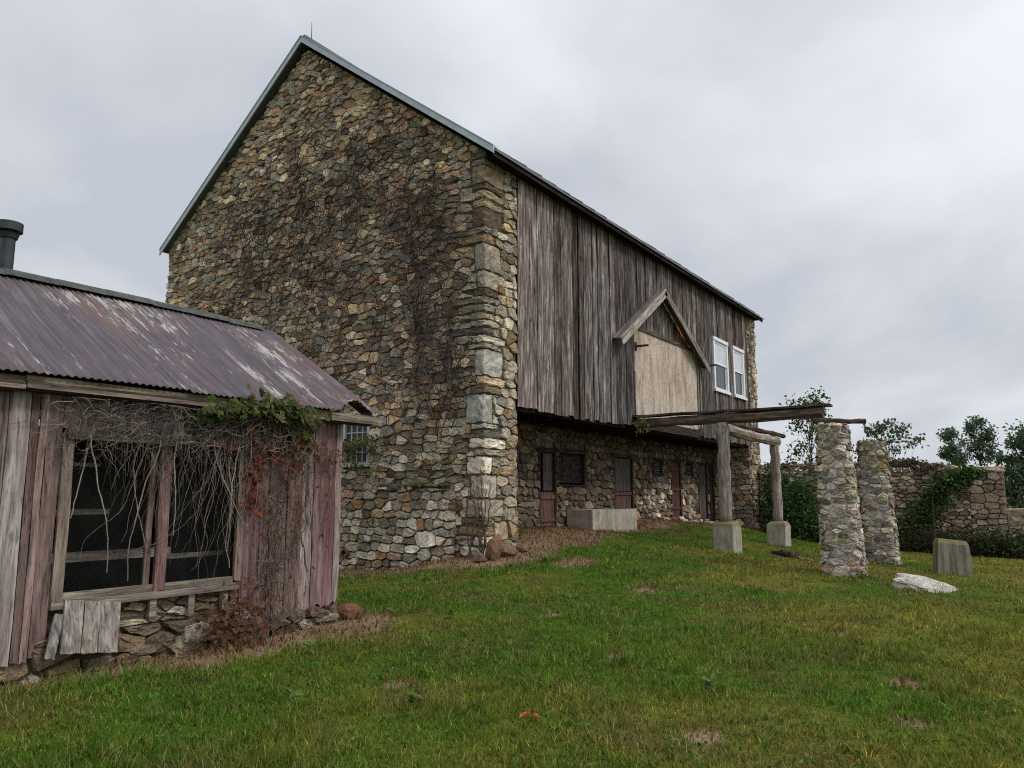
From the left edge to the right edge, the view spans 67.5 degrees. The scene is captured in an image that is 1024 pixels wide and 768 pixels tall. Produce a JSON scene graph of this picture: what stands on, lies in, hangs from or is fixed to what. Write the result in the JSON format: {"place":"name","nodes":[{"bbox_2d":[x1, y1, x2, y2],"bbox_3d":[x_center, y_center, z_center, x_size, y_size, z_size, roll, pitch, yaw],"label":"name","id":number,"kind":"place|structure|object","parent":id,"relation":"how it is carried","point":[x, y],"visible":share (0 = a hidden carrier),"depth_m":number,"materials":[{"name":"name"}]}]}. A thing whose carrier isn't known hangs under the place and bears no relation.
{"place":"outdoors","nodes":[
{"label":"outdoors","id":0,"kind":"place"},
{"bbox_2d":[0,502,1023,767],"bbox_3d":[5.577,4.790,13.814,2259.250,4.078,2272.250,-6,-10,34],"label":"ground","id":1,"kind":"structure","parent":0,"point":[846,718],"depth_m":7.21,"materials":[{"name":"green plant"}]},
{"bbox_2d":[0,219,381,689],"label":"board shed","id":2,"kind":"structure","parent":1,"relation":"on","point":[60,338],"depth_m":8.02,"materials":[{"name":"wood"}]},
{"bbox_2d":[43,600,120,659],"bbox_3d":[-3.678,2.096,6.595,0.129,0.492,0.638,-6,-10,36],"label":"loose board panel","id":3,"kind":"object","parent":2,"relation":"attached to","point":[97,631],"visible":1,"depth_m":6.59,"materials":[{"name":"grey wood"}]},
{"bbox_2d":[48,428,247,620],"bbox_3d":[-3.550,1.389,7.514,0.600,1.745,2.000,-6,-10,34],"label":"window","id":4,"kind":"structure","parent":2,"relation":"in","point":[159,588],"depth_m":7.27,"materials":[{"name":"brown wood"}]},
{"bbox_2d":[6,394,312,588],"bbox_3d":[-3.141,1.121,7.451,0.222,1.772,3.248,-6,-10,34],"label":"hanging dead vine","id":5,"kind":"object","parent":2,"relation":"hanging from","point":[166,436],"visible":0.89,"depth_m":7.34,"materials":[{"name":"brown plant"}]},
{"bbox_2d":[146,383,346,661],"bbox_3d":[-2.589,1.436,8.122,0.359,2.828,2.478,-6,-10,34],"label":"climbing creeper","id":6,"kind":"object","parent":2,"relation":"attached to","point":[284,407],"visible":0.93,"depth_m":8.21,"materials":[{"name":"green plant"}]},
{"bbox_2d":[282,687,304,701],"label":"lawn weed","id":7,"kind":"object","parent":1,"relation":"on","point":[295,693],"visible":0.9,"depth_m":5.67,"materials":[{"name":"green plant"}]},
{"bbox_2d":[303,638,316,654],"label":"lawn weed","id":8,"kind":"object","parent":1,"relation":"on","point":[310,642],"visible":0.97,"depth_m":7.33,"materials":[{"name":"green plant"}]},
{"bbox_2d":[336,603,362,619],"bbox_3d":[-2.023,2.770,9.282,0.384,0.226,0.253,-6,-10,34],"label":"loose stone","id":9,"kind":"object","parent":1,"relation":"on","point":[350,609],"visible":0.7,"depth_m":9.21,"materials":[{"name":"brown stone"}]},
{"bbox_2d":[386,607,399,620],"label":"lawn weed","id":10,"kind":"object","parent":1,"relation":"on","point":[391,610],"visible":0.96,"depth_m":9.02,"materials":[{"name":"green plant"}]},
{"bbox_2d":[405,688,425,703],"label":"lawn weed","id":11,"kind":"object","parent":1,"relation":"on","point":[411,694],"visible":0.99,"depth_m":5.61,"materials":[{"name":"green plant"}]},
{"bbox_2d":[446,606,460,616],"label":"lawn weed","id":12,"kind":"object","parent":1,"relation":"on","point":[449,612],"visible":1,"depth_m":9.26,"materials":[{"name":"green plant"}]},
{"bbox_2d":[159,27,763,570],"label":"stone barn","id":13,"kind":"structure","parent":1,"relation":"on","point":[595,333],"depth_m":18.60,"materials":[{"name":"multicoloured stone"}]},
{"bbox_2d":[179,82,477,544],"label":"vines","id":14,"kind":"object","parent":13,"relation":"attached to","point":[415,314],"visible":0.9,"depth_m":17.61,"materials":[{"name":"plant"}]},
{"bbox_2d":[340,549,352,557],"bbox_3d":[-3.640,3.724,16.853,0.200,0.195,0.190,-6,-10,34],"label":"drain pipe","id":15,"kind":"object","parent":13,"relation":"attached to","point":[344,551],"visible":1,"depth_m":16.80,"materials":[{"name":"metal"}]},
{"bbox_2d":[342,424,370,467],"bbox_3d":[-3.523,1.331,17.284,0.960,1.080,0.180,-6,-10,34],"label":"window","id":16,"kind":"structure","parent":13,"relation":"in","point":[353,430],"depth_m":17.31,"materials":[{"name":"grey paint"}]},
{"bbox_2d":[342,434,389,479],"bbox_3d":[-3.319,1.579,16.945,1.718,1.106,0.961,-6,-10,34],"label":"leafy sprig","id":17,"kind":"object","parent":13,"relation":"attached to","point":[353,452],"visible":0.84,"depth_m":16.71,"materials":[{"name":"green plant"}]},
{"bbox_2d":[465,468,490,558],"bbox_3d":[-0.658,2.567,14.987,0.598,1.829,0.082,-6,-10,34],"label":"corner vine","id":18,"kind":"object","parent":13,"relation":"attached to","point":[479,538],"visible":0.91,"depth_m":14.96,"materials":[{"name":"brown plant"}]},
{"bbox_2d":[536,447,557,526],"bbox_3d":[0.879,2.683,19.923,0.160,2.040,0.980,-6,-10,34],"label":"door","id":19,"kind":"structure","parent":13,"relation":"in","point":[549,471],"depth_m":20.09,"materials":[{"name":"brown wood"}]},
{"bbox_2d":[541,492,554,526],"bbox_3d":[0.907,3.239,19.829,0.068,0.887,0.706,-6,-10,34],"label":"lower door","id":20,"kind":"structure","parent":13,"relation":"in","point":[547,498],"depth_m":19.83,"materials":[{"name":"red paint"}]},
{"bbox_2d":[611,453,633,508],"bbox_3d":[3.382,3.198,23.548,0.160,2.060,1.470,-6,-10,34],"label":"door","id":21,"kind":"structure","parent":13,"relation":"in","point":[623,470],"depth_m":23.72,"materials":[{"name":"brown wood"}]},
{"bbox_2d":[615,492,631,508],"bbox_3d":[3.385,3.756,23.465,0.073,0.908,1.190,-6,-10,34],"label":"lower door","id":22,"kind":"structure","parent":13,"relation":"in","point":[622,499],"depth_m":23.52,"materials":[{"name":"red paint"}]},
{"bbox_2d":[632,327,715,437],"bbox_3d":[5.084,0.077,23.417,0.481,2.880,5.580,-6,-10,34],"label":"loft door","id":23,"kind":"structure","parent":13,"relation":"in","point":[666,380],"depth_m":23.03,"materials":[{"name":"brown wood"}]},
{"bbox_2d":[668,458,681,516],"bbox_3d":[5.710,3.641,26.924,0.160,2.010,1.020,-6,-10,34],"label":"stable door","id":24,"kind":"structure","parent":13,"relation":"in","point":[675,468],"depth_m":26.97,"materials":[{"name":"red paint"}]},
{"bbox_2d":[697,462,708,518],"bbox_3d":[7.191,4.036,29.057,0.160,2.140,1.070,-6,-10,34],"label":"stable door","id":25,"kind":"structure","parent":13,"relation":"in","point":[703,508],"depth_m":29.18,"materials":[{"name":"wood"}]},
{"bbox_2d":[707,463,715,520],"bbox_3d":[7.699,4.192,29.785,0.160,2.240,0.770,-6,-10,34],"label":"stable door","id":26,"kind":"structure","parent":13,"relation":"in","point":[711,491],"depth_m":29.88,"materials":[{"name":"brown wood"}]},
{"bbox_2d":[711,336,730,395],"bbox_3d":[7.442,-0.634,27.301,0.150,1.940,1.600,-6,-10,34],"label":"window","id":27,"kind":"structure","parent":13,"relation":"in","point":[719,347],"depth_m":27.33,"materials":[{"name":"white paint"}]},
{"bbox_2d":[732,345,746,400],"bbox_3d":[8.554,-0.401,28.911,0.150,1.940,1.360,-6,-10,34],"label":"window","id":28,"kind":"structure","parent":13,"relation":"in","point":[737,353],"depth_m":28.98,"materials":[{"name":"white paint"}]},
{"bbox_2d":[473,552,486,562],"bbox_3d":[-0.597,3.314,14.627,0.294,0.210,0.332,-6,-10,34],"label":"loose stone","id":29,"kind":"object","parent":1,"relation":"on","point":[478,557],"visible":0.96,"depth_m":14.50,"materials":[{"name":"brown stone"}]},
{"bbox_2d":[485,533,501,560],"bbox_3d":[-0.346,3.231,14.735,0.298,0.732,0.366,2,-9,-15],"label":"fallen stone","id":30,"kind":"object","parent":1,"relation":"on","point":[493,547],"visible":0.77,"depth_m":14.61,"materials":[{"name":"brown stone"}]},
{"bbox_2d":[501,544,517,555],"bbox_3d":[-0.087,3.265,15.025,0.334,0.248,0.435,-6,-10,34],"label":"loose stone","id":31,"kind":"object","parent":1,"relation":"on","point":[509,549],"visible":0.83,"depth_m":14.91,"materials":[{"name":"brown stone"}]},
{"bbox_2d":[0,515,1021,745],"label":"leaf litter","id":32,"kind":"object","parent":1,"relation":"on","point":[572,531],"visible":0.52,"depth_m":8.97,"materials":[{"name":"brown plant"}]},
{"bbox_2d":[517,544,527,551],"bbox_3d":[0.215,3.331,15.532,0.304,0.165,0.257,-6,-10,34],"label":"loose stone","id":33,"kind":"object","parent":1,"relation":"on","point":[523,547],"visible":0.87,"depth_m":15.44,"materials":[{"name":"brown stone"}]},
{"bbox_2d":[519,708,540,717],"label":"fallen leaf","id":34,"kind":"object","parent":1,"relation":"on","point":[526,713],"visible":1,"depth_m":5.24,"materials":[{"name":"orange plant"}]},
{"bbox_2d":[64,535,1023,767],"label":"clover","id":35,"kind":"object","parent":1,"relation":"on","point":[558,724],"visible":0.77,"depth_m":5.83,"materials":[{"name":"green plant"}]},
{"bbox_2d":[567,508,636,531],"bbox_3d":[2.546,3.935,21.276,0.798,0.910,2.670,-6,-10,34],"label":"water trough","id":36,"kind":"object","parent":1,"relation":"on","point":[617,519],"visible":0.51,"depth_m":20.59,"materials":[{"name":"concrete"}]},
{"bbox_2d":[699,672,717,691],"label":"lawn weed","id":37,"kind":"object","parent":1,"relation":"on","point":[707,681],"visible":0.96,"depth_m":6.15,"materials":[{"name":"green plant"}]},
{"bbox_2d":[632,403,832,553],"bbox_3d":[6.885,2.917,21.390,5.100,3.956,5.596,-6,-10,34],"label":"timber porch frame","id":38,"kind":"object","parent":1,"relation":"on","point":[726,533],"visible":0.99,"depth_m":19.46,"materials":[{"name":"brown wood"}]},
{"bbox_2d":[632,414,650,436],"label":"ivy leaves","id":39,"kind":"object","parent":38,"relation":"on","point":[646,429],"visible":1,"depth_m":20.67,"materials":[{"name":"green plant"}]},
{"bbox_2d":[754,459,819,542],"bbox_3d":[10.556,4.359,27.262,4.207,3.900,2.748,-6,-10,34],"label":"dark bush","id":40,"kind":"object","parent":1,"relation":"on","point":[811,522],"visible":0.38,"depth_m":27.59,"materials":[{"name":"green plant"}]},
{"bbox_2d":[771,548,813,561],"bbox_3d":[6.807,4.124,18.398,0.373,0.211,2.490,0,-8,0],"label":"rotten wood","id":41,"kind":"object","parent":1,"relation":"on","point":[783,552],"visible":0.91,"depth_m":18.69,"materials":[{"name":"brown wood"}]},
{"bbox_2d":[778,386,856,487],"bbox_3d":[11.946,3.301,30.048,3.075,6.481,3.636,-6,-10,34],"label":"young tree","id":42,"kind":"object","parent":1,"relation":"on","point":[810,431],"visible":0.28,"depth_m":30.46,"materials":[{"name":"green plant"}]},
{"bbox_2d":[814,422,868,577],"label":"stone pier","id":43,"kind":"structure","parent":1,"relation":"on","point":[843,546],"depth_m":14.60,"materials":[{"name":"grey stone"}]},
{"bbox_2d":[812,418,865,423],"bbox_3d":[6.429,0.727,15.064,0.982,0.140,0.119,-2,-8,13],"label":"cap plank","id":44,"kind":"object","parent":43,"relation":"on","point":[842,421],"visible":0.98,"depth_m":15.03,"materials":[{"name":"brown wood"}]},
{"bbox_2d":[852,570,877,579],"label":"lawn weed","id":45,"kind":"object","parent":1,"relation":"on","point":[865,574],"visible":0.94,"depth_m":14.13,"materials":[{"name":"green plant"}]},
{"bbox_2d":[856,439,902,564],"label":"stone pier","id":46,"kind":"structure","parent":1,"relation":"on","point":[878,522],"depth_m":17.61,"materials":[{"name":"grey stone"}]},
{"bbox_2d":[759,461,1023,548],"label":"ruined stone wall","id":47,"kind":"structure","parent":1,"relation":"on","point":[982,502],"depth_m":25.93,"materials":[{"name":"grey stone"}]},
{"bbox_2d":[760,456,950,472],"bbox_3d":[12.416,3.050,28.105,6.629,0.718,1.042,-6,-10,34],"label":"wall top scrub","id":48,"kind":"object","parent":47,"relation":"on","point":[909,462],"depth_m":26.86,"materials":[{"name":"green plant"}]},
{"bbox_2d":[895,464,991,549],"bbox_3d":[14.294,4.461,26.129,3.728,3.444,1.415,-6,-10,34],"label":"wall ivy","id":49,"kind":"object","parent":47,"relation":"attached to","point":[954,479],"depth_m":26.02,"materials":[{"name":"green plant"}]},
{"bbox_2d":[852,418,930,471],"bbox_3d":[14.879,3.965,29.952,2.755,5.341,1.817,-3,-9,19],"label":"young tree","id":50,"kind":"object","parent":1,"relation":"on","point":[879,428],"visible":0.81,"depth_m":30.14,"materials":[{"name":"green plant"}]},
{"bbox_2d":[891,573,957,592],"bbox_3d":[6.989,3.432,12.979,1.035,0.436,0.780,-6,-10,34],"label":"white rock","id":51,"kind":"object","parent":1,"relation":"on","point":[906,581],"visible":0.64,"depth_m":12.83,"materials":[{"name":"stone"}]},
{"bbox_2d":[932,497,935,537],"bbox_3d":[9.496,3.430,17.190,0.033,1.763,0.054,-6,-10,34],"label":"iron stake","id":52,"kind":"object","parent":1,"relation":"on","point":[933,518],"visible":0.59,"depth_m":17.25,"materials":[{"name":"black metal"}]},
{"bbox_2d":[933,538,973,575],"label":"concrete block","id":53,"kind":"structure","parent":1,"relation":"on","point":[950,556],"depth_m":15.55,"materials":[{"name":"grey concrete"}]},
{"bbox_2d":[936,426,977,466],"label":"tree","id":54,"kind":"object","parent":1,"relation":"on","point":[958,457],"visible":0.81,"depth_m":51.63,"materials":[{"name":"green plant"}]},
{"bbox_2d":[898,523,1016,557],"bbox_3d":[14.340,5.397,25.057,3.742,1.709,1.688,-6,-10,34],"label":"bramble","id":55,"kind":"object","parent":1,"relation":"on","point":[919,547],"visible":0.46,"depth_m":25.01,"materials":[{"name":"green plant"}]},
{"bbox_2d":[961,415,999,466],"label":"tree","id":56,"kind":"object","parent":1,"relation":"on","point":[988,434],"visible":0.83,"depth_m":52.03,"materials":[{"name":"green plant"}]},
{"bbox_2d":[949,527,1023,558],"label":"bramble","id":57,"kind":"object","parent":1,"relation":"on","point":[1016,543],"visible":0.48,"depth_m":24.19,"materials":[{"name":"green plant"}]},
{"bbox_2d":[990,419,1023,507],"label":"tree","id":58,"kind":"object","parent":1,"relation":"on","point":[1014,491],"visible":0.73,"depth_m":48.26,"materials":[{"name":"green plant"}]},
{"bbox_2d":[1015,544,1023,559],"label":"bramble","id":59,"kind":"object","parent":1,"relation":"on","point":[1018,555],"visible":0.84,"depth_m":23.59,"materials":[{"name":"green plant"}]},
{"bbox_2d":[0,0,1023,496],"label":"sky","id":60,"kind":"structure","parent":0,"point":[848,173],"materials":[{"name":"grey"}]}
]}

